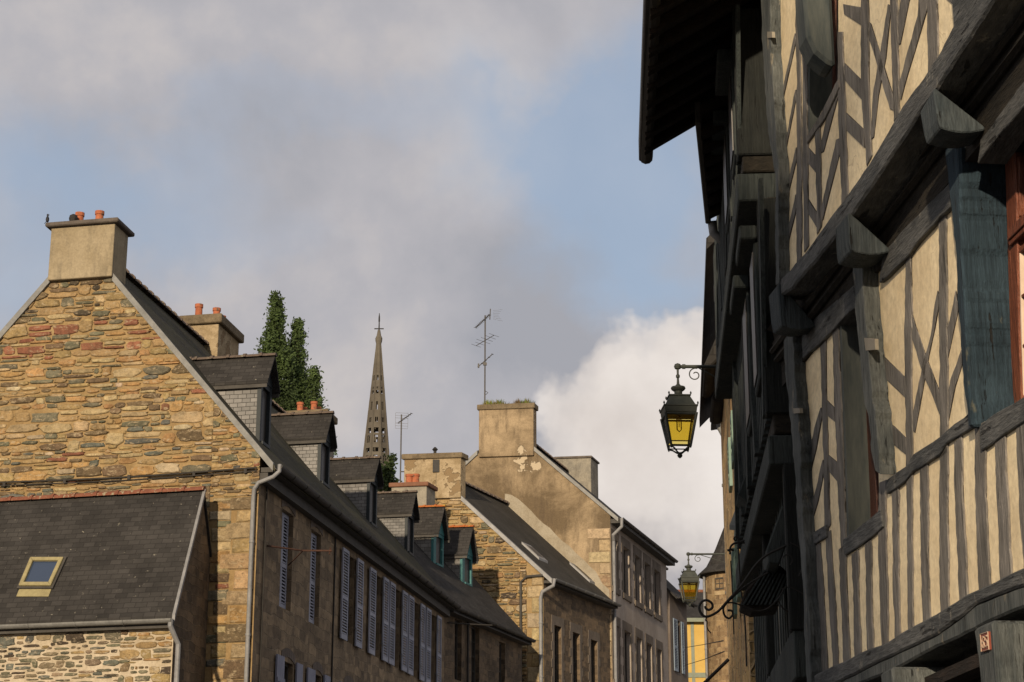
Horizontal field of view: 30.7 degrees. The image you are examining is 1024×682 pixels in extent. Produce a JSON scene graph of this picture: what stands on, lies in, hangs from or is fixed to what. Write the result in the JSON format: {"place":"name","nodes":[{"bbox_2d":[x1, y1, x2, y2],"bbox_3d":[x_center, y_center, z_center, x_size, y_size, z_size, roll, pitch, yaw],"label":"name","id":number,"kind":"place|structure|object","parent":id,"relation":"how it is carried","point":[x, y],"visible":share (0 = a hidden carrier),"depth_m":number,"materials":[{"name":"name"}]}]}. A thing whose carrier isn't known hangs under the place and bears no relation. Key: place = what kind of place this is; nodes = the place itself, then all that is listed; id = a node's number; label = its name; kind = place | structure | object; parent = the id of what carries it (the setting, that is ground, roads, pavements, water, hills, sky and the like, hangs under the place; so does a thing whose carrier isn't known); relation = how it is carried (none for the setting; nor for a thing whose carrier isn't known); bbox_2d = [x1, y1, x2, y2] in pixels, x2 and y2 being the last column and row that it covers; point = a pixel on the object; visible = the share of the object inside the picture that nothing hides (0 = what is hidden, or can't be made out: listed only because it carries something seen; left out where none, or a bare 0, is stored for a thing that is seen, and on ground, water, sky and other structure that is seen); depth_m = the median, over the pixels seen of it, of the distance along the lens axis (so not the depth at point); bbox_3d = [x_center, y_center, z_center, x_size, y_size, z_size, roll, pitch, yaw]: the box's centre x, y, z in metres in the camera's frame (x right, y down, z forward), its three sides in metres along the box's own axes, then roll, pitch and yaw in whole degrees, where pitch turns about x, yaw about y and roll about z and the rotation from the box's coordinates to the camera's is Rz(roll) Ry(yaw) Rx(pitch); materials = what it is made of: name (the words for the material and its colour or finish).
{"place":"outdoors","nodes":[
{"label":"outdoors","id":0,"kind":"place"},
{"bbox_2d":[0,0,723,589],"label":"sky","id":1,"kind":"structure","parent":0,"point":[430,167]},
{"bbox_2d":[363,313,389,491],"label":"church spire","id":2,"kind":"structure","parent":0,"point":[376,424],"depth_m":195.31,"materials":[{"name":"stone"}]},
{"bbox_2d":[678,590,705,681],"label":"yellow house","id":3,"kind":"structure","parent":0,"point":[695,635],"depth_m":99.50,"materials":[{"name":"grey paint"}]},
{"bbox_2d":[686,651,724,664],"bbox_3d":[5.271,8.764,51.085,0.493,4.970,45.140,-1,-16,4],"label":"overhead cable","id":4,"kind":"object","parent":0,"point":[708,657],"visible":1,"depth_m":45.53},
{"bbox_2d":[698,528,728,681],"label":"stair tower","id":5,"kind":"structure","parent":0,"point":[712,575],"depth_m":69.27,"materials":[{"name":"stone"}]},
{"bbox_2d":[715,577,723,589],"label":"window","id":6,"kind":"structure","parent":5,"relation":"in","point":[719,583],"depth_m":69.40,"materials":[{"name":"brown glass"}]},
{"bbox_2d":[699,235,755,681],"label":"ochre stone house","id":7,"kind":"structure","parent":0,"point":[718,412],"depth_m":22.15,"materials":[{"name":"brown stone"}]},
{"bbox_2d":[678,552,724,606],"bbox_3d":[3.021,3.720,29.135,0.846,0.857,0.326,0,-16,0],"label":"street lantern","id":8,"kind":"object","parent":7,"relation":"attached to","point":[689,576],"visible":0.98,"depth_m":29.08,"materials":[{"name":"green metal"}]},
{"bbox_2d":[685,640,723,647],"bbox_3d":[5.277,8.356,51.205,0.497,5.494,45.142,-1,-16,4],"label":"overhead cable","id":9,"kind":"object","parent":7,"relation":"attached to","point":[707,643],"visible":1,"depth_m":45.82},
{"bbox_2d":[703,658,729,681],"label":"iron strut","id":10,"kind":"object","parent":7,"relation":"attached to","point":[718,669],"visible":1,"depth_m":23.77,"materials":[{"name":"black metal"}]},
{"bbox_2d":[727,410,733,492],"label":"window","id":11,"kind":"structure","parent":7,"relation":"in","point":[730,449],"depth_m":20.80,"materials":[{"name":"green paint"}]},
{"bbox_2d":[731,531,740,618],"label":"window","id":12,"kind":"structure","parent":7,"relation":"in","point":[734,555],"depth_m":20.33,"materials":[{"name":"green paint"}]},
{"bbox_2d":[761,0,1023,681],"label":"half timbered house","id":13,"kind":"structure","parent":0,"point":[896,139],"depth_m":9.55,"materials":[{"name":"beige paint"}]},
{"bbox_2d":[832,0,837,89],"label":"window","id":14,"kind":"structure","parent":13,"relation":"in","point":[834,2],"depth_m":11.21,"materials":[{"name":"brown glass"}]},
{"bbox_2d":[866,410,878,516],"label":"window","id":15,"kind":"structure","parent":13,"relation":"in","point":[873,475],"depth_m":10.70,"materials":[{"name":"brown glass"}]},
{"bbox_2d":[1005,143,1023,402],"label":"window","id":16,"kind":"structure","parent":13,"relation":"in","point":[1014,169],"depth_m":8.60,"materials":[{"name":"paint"}]},
{"label":"ground","id":17,"kind":"structure","parent":0,"visible":0},
{"bbox_2d":[0,486,211,681],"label":"stone annex","id":18,"kind":"object","parent":17,"relation":"on","point":[109,586],"visible":1,"depth_m":33.16,"materials":[{"name":"stone"}]},
{"bbox_2d":[16,556,66,596],"bbox_3d":[-8.442,4.222,33.477,0.758,0.821,0.452,-5,-17,16],"label":"roof window","id":19,"kind":"structure","parent":18,"relation":"in","point":[40,576],"depth_m":33.43,"materials":[{"name":"blue glass"}]},
{"bbox_2d":[0,210,460,681],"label":"stone house","id":20,"kind":"structure","parent":17,"relation":"on","point":[111,365],"depth_m":36.31,"materials":[{"name":"brown stone"}]},
{"bbox_2d":[0,467,256,486],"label":"cable","id":21,"kind":"object","parent":20,"relation":"attached to","point":[128,477],"visible":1,"depth_m":35.15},
{"bbox_2d":[279,512,288,608],"bbox_3d":[-4.516,4.263,36.282,0.083,1.897,0.810,-3,-17,9],"label":"shutter","id":22,"kind":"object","parent":20,"relation":"in","point":[285,519],"depth_m":36.48,"materials":[{"name":"grey wood"}]},
{"bbox_2d":[275,654,302,681],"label":"window","id":23,"kind":"structure","parent":20,"relation":"in","point":[281,669],"depth_m":35.50,"materials":[{"name":"grey wood"}]},
{"bbox_2d":[267,545,331,565],"bbox_3d":[-4.293,4.025,35.520,1.237,0.216,1.252,-14,-21,39],"label":"wall bracket","id":24,"kind":"object","parent":20,"relation":"attached to","point":[329,550],"depth_m":35.57,"materials":[{"name":"metal"}]},
{"bbox_2d":[309,532,316,623],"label":"window","id":25,"kind":"structure","parent":20,"relation":"in","point":[313,537],"depth_m":38.54,"materials":[{"name":"grey wood"}]},
{"bbox_2d":[306,667,330,681],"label":"window","id":26,"kind":"structure","parent":20,"relation":"in","point":[311,673],"depth_m":37.59,"materials":[{"name":"grey wood"}]},
{"bbox_2d":[340,547,363,648],"bbox_3d":[-3.603,5.678,41.090,0.275,1.957,1.909,-3,-17,9],"label":"window","id":27,"kind":"structure","parent":20,"relation":"in","point":[344,636],"depth_m":41.24,"materials":[{"name":"grey wood"}]},
{"bbox_2d":[368,567,388,661],"bbox_3d":[-3.195,6.404,43.556,0.275,1.957,1.938,-3,-17,9],"label":"window","id":28,"kind":"structure","parent":20,"relation":"in","point":[372,613],"depth_m":43.68,"materials":[{"name":"grey wood"}]},
{"bbox_2d":[388,581,407,672],"bbox_3d":[-2.861,6.996,45.568,0.275,1.957,1.991,-3,-17,9],"label":"window","id":29,"kind":"structure","parent":20,"relation":"in","point":[392,626],"depth_m":45.73,"materials":[{"name":"grey wood"}]},
{"bbox_2d":[407,595,425,681],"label":"window","id":30,"kind":"structure","parent":20,"relation":"in","point":[410,671],"depth_m":47.78,"materials":[{"name":"grey wood"}]},
{"bbox_2d":[425,607,441,681],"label":"window","id":31,"kind":"structure","parent":20,"relation":"in","point":[427,649],"depth_m":49.52,"materials":[{"name":"grey wood"}]},
{"bbox_2d":[253,290,303,410],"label":"poplar tree","id":32,"kind":"object","parent":17,"relation":"on","point":[275,340],"visible":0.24,"depth_m":84.92,"materials":[{"name":"green plant"}]},
{"bbox_2d":[281,317,311,409],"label":"poplar tree","id":33,"kind":"object","parent":17,"relation":"on","point":[298,333],"visible":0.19,"depth_m":86.11,"materials":[{"name":"green plant"}]},
{"bbox_2d":[302,365,338,456],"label":"poplar tree","id":34,"kind":"object","parent":17,"relation":"on","point":[314,377],"visible":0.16,"depth_m":84.69,"materials":[{"name":"green plant"}]},
{"bbox_2d":[377,453,401,491],"bbox_3d":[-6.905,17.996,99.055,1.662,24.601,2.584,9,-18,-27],"label":"round tree","id":35,"kind":"object","parent":17,"relation":"on","point":[389,471],"visible":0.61,"depth_m":101.44,"materials":[{"name":"green plant"}]},
{"bbox_2d":[284,473,535,681],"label":"teal dormer house","id":36,"kind":"structure","parent":17,"relation":"on","point":[486,637],"depth_m":55.89,"materials":[{"name":"clear stone"}]},
{"bbox_2d":[454,620,457,679],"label":"window","id":37,"kind":"structure","parent":36,"relation":"in","point":[456,625],"depth_m":53.05,"materials":[{"name":"black glass"}]},
{"bbox_2d":[471,627,474,681],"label":"window","id":38,"kind":"structure","parent":36,"relation":"in","point":[472,628],"depth_m":54.49,"materials":[{"name":"black glass"}]},
{"bbox_2d":[499,643,500,681],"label":"window","id":39,"kind":"structure","parent":36,"relation":"in","point":[499,643],"depth_m":56.85,"materials":[{"name":"black glass"}]},
{"bbox_2d":[402,447,621,681],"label":"rubble gable house","id":40,"kind":"structure","parent":17,"relation":"on","point":[553,602],"depth_m":61.65,"materials":[{"name":"stone"}]},
{"bbox_2d":[395,413,412,481],"bbox_3d":[-3.608,3.581,62.651,0.621,2.458,0.252,-10,-19,30],"label":"television antenna","id":41,"kind":"object","parent":40,"relation":"on","point":[402,419],"visible":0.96,"depth_m":62.80,"materials":[{"name":"metal"}]},
{"bbox_2d":[522,542,547,562],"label":"roof window","id":42,"kind":"structure","parent":40,"relation":"in","point":[529,547],"depth_m":62.21,"materials":[{"name":"grey metal"}]},
{"bbox_2d":[551,615,564,681],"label":"window","id":43,"kind":"structure","parent":40,"relation":"in","point":[555,620],"depth_m":61.08,"materials":[{"name":"brown stone"}]},
{"bbox_2d":[569,622,582,681],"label":"window","id":44,"kind":"structure","parent":40,"relation":"in","point":[576,628],"depth_m":62.61,"materials":[{"name":"brown stone"}]},
{"bbox_2d":[570,562,594,584],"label":"roof window","id":45,"kind":"structure","parent":40,"relation":"in","point":[574,566],"depth_m":66.06,"materials":[{"name":"grey metal"}]},
{"bbox_2d":[588,630,600,681],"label":"window","id":46,"kind":"structure","parent":40,"relation":"in","point":[592,635],"depth_m":64.17,"materials":[{"name":"brown glass"}]},
{"bbox_2d":[465,403,677,681],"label":"rendered gable house","id":47,"kind":"structure","parent":17,"relation":"on","point":[562,508],"depth_m":68.03,"materials":[{"name":"paint"}]},
{"bbox_2d":[472,309,500,401],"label":"television antenna","id":48,"kind":"object","parent":47,"relation":"on","point":[484,362],"visible":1,"depth_m":69.81,"materials":[{"name":"metal"}]},
{"bbox_2d":[483,399,495,403],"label":"grass tuft","id":49,"kind":"object","parent":47,"relation":"on","point":[487,402],"visible":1,"depth_m":68.94,"materials":[{"name":"green plant"}]},
{"bbox_2d":[492,399,509,403],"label":"grass tuft","id":50,"kind":"object","parent":47,"relation":"on","point":[500,402],"visible":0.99,"depth_m":68.89,"materials":[{"name":"green plant"}]},
{"bbox_2d":[521,397,534,402],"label":"grass tuft","id":51,"kind":"object","parent":47,"relation":"on","point":[526,401],"visible":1,"depth_m":68.77,"materials":[{"name":"green plant"}]},
{"bbox_2d":[610,528,620,595],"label":"window","id":52,"kind":"structure","parent":47,"relation":"in","point":[618,592],"depth_m":67.22,"materials":[{"name":"grey glass"}]},
{"bbox_2d":[612,614,621,681],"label":"window","id":53,"kind":"structure","parent":47,"relation":"in","point":[618,621],"depth_m":66.46,"materials":[{"name":"grey glass"}]},
{"bbox_2d":[621,536,632,603],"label":"window","id":54,"kind":"structure","parent":47,"relation":"in","point":[624,542],"depth_m":68.85,"materials":[{"name":"grey glass"}]},
{"bbox_2d":[622,620,632,681],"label":"window","id":55,"kind":"structure","parent":47,"relation":"in","point":[626,626],"depth_m":68.12,"materials":[{"name":"grey glass"}]},
{"bbox_2d":[633,545,643,610],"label":"window","id":56,"kind":"structure","parent":47,"relation":"in","point":[636,551],"depth_m":70.53,"materials":[{"name":"grey glass"}]},
{"bbox_2d":[635,627,643,681],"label":"window","id":57,"kind":"structure","parent":47,"relation":"in","point":[638,633],"depth_m":69.80,"materials":[{"name":"grey stone"}]},
{"bbox_2d":[643,552,652,616],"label":"window","id":58,"kind":"structure","parent":47,"relation":"in","point":[646,558],"depth_m":71.99,"materials":[{"name":"grey stone"}]},
{"bbox_2d":[645,633,653,681],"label":"window","id":59,"kind":"structure","parent":47,"relation":"in","point":[648,639],"depth_m":71.43,"materials":[{"name":"grey stone"}]},
{"bbox_2d":[652,559,662,622],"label":"window","id":60,"kind":"structure","parent":47,"relation":"in","point":[656,566],"depth_m":73.72,"materials":[{"name":"grey stone"}]},
{"bbox_2d":[655,639,663,681],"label":"window","id":61,"kind":"structure","parent":47,"relation":"in","point":[659,645],"depth_m":72.97,"materials":[{"name":"grey stone"}]},
{"bbox_2d":[666,567,697,681],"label":"grey corner house","id":62,"kind":"structure","parent":17,"relation":"on","point":[677,636],"depth_m":75.81,"materials":[{"name":"clear stone"}]},
{"bbox_2d":[673,618,684,673],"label":"window","id":63,"kind":"structure","parent":62,"relation":"in","point":[682,647],"depth_m":75.58,"materials":[{"name":"wood"}]},
{"bbox_2d":[638,0,806,681],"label":"jettied house","id":64,"kind":"structure","parent":17,"relation":"on","point":[694,51],"depth_m":13.06,"materials":[{"name":"beige paint"}]},
{"bbox_2d":[711,110,729,234],"bbox_3d":[1.663,-1.307,14.685,0.160,0.800,0.720,-1,-16,4],"label":"window","id":65,"kind":"structure","parent":64,"relation":"in","point":[720,117],"depth_m":14.48,"materials":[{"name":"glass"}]},
{"bbox_2d":[715,49,736,179],"bbox_3d":[1.577,-1.631,13.585,0.160,0.800,0.620,-1,-16,4],"label":"window","id":66,"kind":"structure","parent":64,"relation":"in","point":[724,76],"depth_m":13.45,"materials":[{"name":"black glass"}]},
{"bbox_2d":[730,275,756,436],"bbox_3d":[1.773,0.129,14.254,0.160,1.100,0.720,-1,-16,4],"label":"window","id":67,"kind":"structure","parent":64,"relation":"in","point":[740,299],"depth_m":14.08,"materials":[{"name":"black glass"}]},
{"bbox_2d":[736,225,761,396],"bbox_3d":[1.686,-0.194,13.154,0.160,1.100,0.620,-1,-16,4],"label":"window","id":68,"kind":"structure","parent":64,"relation":"in","point":[747,246],"depth_m":13.01,"materials":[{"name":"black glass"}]},
{"bbox_2d":[698,542,803,633],"bbox_3d":[1.545,1.552,11.996,0.698,0.641,0.201,0,-16,0],"label":"sign bracket","id":69,"kind":"object","parent":64,"relation":"attached to","point":[732,596],"visible":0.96,"depth_m":12.03,"materials":[{"name":"black metal"}]},
{"bbox_2d":[695,96,775,681],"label":"jettied house","id":70,"kind":"structure","parent":17,"relation":"on","point":[729,379],"depth_m":15.89,"materials":[{"name":"beige paint"}]},
{"bbox_2d":[659,363,715,457],"bbox_3d":[1.776,0.667,17.942,0.706,0.942,0.358,0,-16,0],"label":"street lantern","id":71,"kind":"object","parent":70,"relation":"attached to","point":[678,406],"visible":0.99,"depth_m":17.88,"materials":[{"name":"black metal"}]},
{"bbox_2d":[727,536,746,665],"bbox_3d":[1.908,2.137,15.528,0.212,1.129,0.020,0,-16,0],"label":"drainpipe","id":72,"kind":"object","parent":70,"relation":"attached to","point":[730,549],"visible":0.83,"depth_m":15.57,"materials":[{"name":"black metal"}]}
]}

